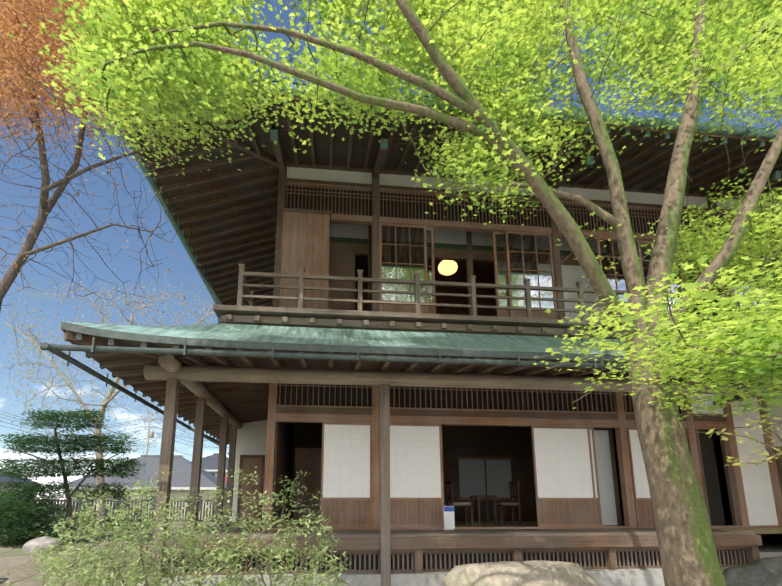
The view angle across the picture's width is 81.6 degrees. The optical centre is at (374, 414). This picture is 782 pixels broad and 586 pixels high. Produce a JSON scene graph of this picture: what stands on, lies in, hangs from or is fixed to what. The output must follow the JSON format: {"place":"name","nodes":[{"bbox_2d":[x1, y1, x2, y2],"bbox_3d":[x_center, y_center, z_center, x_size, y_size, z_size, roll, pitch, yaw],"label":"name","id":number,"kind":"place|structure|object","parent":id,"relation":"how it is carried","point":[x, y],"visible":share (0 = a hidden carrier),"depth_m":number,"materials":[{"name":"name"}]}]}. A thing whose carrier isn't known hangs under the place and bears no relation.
{"place":"outdoors","nodes":[
{"label":"outdoors","id":0,"kind":"place"},
{"bbox_2d":[0,504,223,585],"bbox_3d":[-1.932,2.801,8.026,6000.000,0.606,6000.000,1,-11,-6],"label":"ground","id":1,"kind":"structure","parent":0,"point":[15,565],"depth_m":8.79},
{"bbox_2d":[0,577,8,583],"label":"garden rock","id":2,"kind":"object","parent":1,"relation":"on","point":[4,579],"visible":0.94,"depth_m":6.22,"materials":[{"name":"stone"}]},
{"bbox_2d":[0,471,42,513],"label":"neighbour house","id":3,"kind":"structure","parent":1,"relation":"on","point":[8,479],"depth_m":39.73,"materials":[{"name":"stone"}]},
{"bbox_2d":[22,536,62,552],"bbox_3d":[-7.304,2.915,10.007,0.836,0.428,0.616,-5,-12,25],"label":"garden rock","id":4,"kind":"object","parent":1,"relation":"on","point":[35,544],"visible":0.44,"depth_m":9.81,"materials":[{"name":"stone"}]},
{"bbox_2d":[0,405,147,548],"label":"small tree","id":5,"kind":"object","parent":1,"relation":"on","point":[92,418],"depth_m":12.15,"materials":[{"name":"green plant"}]},
{"bbox_2d":[0,489,173,537],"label":"shrub leaves","id":6,"kind":"object","parent":1,"relation":"on","point":[89,520],"visible":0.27,"depth_m":15.90,"materials":[{"name":"green plant"}]},
{"bbox_2d":[0,0,181,310],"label":"red tree bare branches","id":7,"kind":"object","parent":1,"relation":"on","point":[12,271],"visible":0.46,"depth_m":6.68,"materials":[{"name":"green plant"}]},
{"bbox_2d":[0,0,195,326],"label":"red tree buds","id":8,"kind":"object","parent":7,"relation":"attached to","point":[9,19],"visible":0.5,"depth_m":6.33,"materials":[{"name":"plant"}]},
{"bbox_2d":[0,412,218,458],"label":"power lines","id":9,"kind":"object","parent":1,"relation":"on","point":[147,438],"visible":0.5,"depth_m":46.73,"materials":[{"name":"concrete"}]},
{"bbox_2d":[6,284,214,530],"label":"bare tree branches","id":10,"kind":"object","parent":1,"relation":"on","point":[109,397],"visible":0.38,"depth_m":17.05,"materials":[{"name":"brown plant"}]},
{"bbox_2d":[0,264,217,468],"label":"pale budding tree","id":11,"kind":"object","parent":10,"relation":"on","point":[176,314],"visible":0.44,"depth_m":16.73,"materials":[{"name":"brown plant"}]},
{"bbox_2d":[4,499,225,522],"bbox_3d":[-24.553,5.110,23.658,38.200,1.350,0.140,1,-11,-6],"label":"garden fence","id":12,"kind":"object","parent":1,"relation":"on","point":[123,500],"visible":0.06,"depth_m":24.84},
{"bbox_2d":[59,455,226,519],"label":"neighbour house","id":13,"kind":"structure","parent":1,"relation":"on","point":[181,477],"depth_m":36.14,"materials":[{"name":"grey stone"}]},
{"bbox_2d":[1,467,359,585],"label":"azalea bush","id":14,"kind":"object","parent":1,"relation":"on","point":[64,567],"depth_m":4.86,"materials":[{"name":"green plant"}]},
{"bbox_2d":[191,453,227,476],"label":"neighbour house","id":15,"kind":"structure","parent":1,"relation":"on","point":[210,464],"depth_m":51.12,"materials":[{"name":"stone"}]},
{"bbox_2d":[7,0,781,585],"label":"maple tree","id":16,"kind":"object","parent":1,"relation":"on","point":[131,84],"depth_m":4.43,"materials":[{"name":"green plant"}]},
{"bbox_2d":[706,415,781,466],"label":"sprig","id":17,"kind":"object","parent":16,"relation":"attached to","point":[736,432],"depth_m":2.85,"materials":[{"name":"green plant"}]},
{"bbox_2d":[143,354,781,585],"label":"ground storey","id":18,"kind":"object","parent":1,"relation":"on","point":[382,457],"visible":0.77,"depth_m":8.75,"materials":[{"name":"brown wood"}]},
{"bbox_2d":[40,321,780,445],"bbox_3d":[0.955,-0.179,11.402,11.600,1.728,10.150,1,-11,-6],"label":"lower roof","id":19,"kind":"structure","parent":18,"relation":"on","point":[126,354],"depth_m":7.04,"materials":[{"name":"green metal"}]},
{"bbox_2d":[213,161,781,341],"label":"upper storey","id":20,"kind":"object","parent":19,"relation":"on","point":[356,248],"visible":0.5,"depth_m":9.66,"materials":[{"name":"brown wood"}]},
{"bbox_2d":[87,68,781,306],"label":"house roof","id":21,"kind":"structure","parent":20,"relation":"on","point":[226,215],"depth_m":9.07,"materials":[{"name":"brown wood"}]},
{"bbox_2d":[438,260,457,274],"bbox_3d":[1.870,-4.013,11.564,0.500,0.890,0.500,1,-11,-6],"label":"lantern","id":22,"kind":"object","parent":20,"relation":"hanging from","point":[447,267],"visible":0.83,"depth_m":11.35,"materials":[{"name":"yellow paper"}]},
{"bbox_2d":[443,506,454,529],"bbox_3d":[1.358,1.901,8.329,0.190,0.430,0.184,1,-11,-6],"label":"sign","id":23,"kind":"object","parent":18,"relation":"on","point":[449,523],"visible":1,"depth_m":8.24,"materials":[{"name":"white plastic"}]},
{"bbox_2d":[446,480,521,524],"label":"chairs and table","id":24,"kind":"object","parent":18,"relation":"on","point":[449,488],"visible":0.96,"depth_m":10.54,"materials":[{"name":"brown wood"}]},
{"bbox_2d":[443,560,598,585],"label":"boulder","id":25,"kind":"object","parent":1,"relation":"on","point":[530,573],"visible":1,"depth_m":6.09,"materials":[{"name":"beige stone"}]},
{"bbox_2d":[713,382,781,492],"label":"house right wing","id":26,"kind":"structure","parent":1,"relation":"on","point":[777,442],"depth_m":9.34,"materials":[{"name":"brown wood"}]},
{"bbox_2d":[723,564,775,585],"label":"rock","id":27,"kind":"object","parent":1,"relation":"on","point":[751,575],"visible":0.81,"depth_m":6.87,"materials":[{"name":"grey stone"}]},
{"bbox_2d":[753,556,781,585],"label":"rock","id":28,"kind":"object","parent":1,"relation":"on","point":[773,565],"visible":0.42,"depth_m":7.09,"materials":[{"name":"grey stone"}]},
{"bbox_2d":[0,0,781,503],"label":"sky","id":29,"kind":"structure","parent":0,"point":[126,267],"materials":[{"name":"blue"}]}
]}

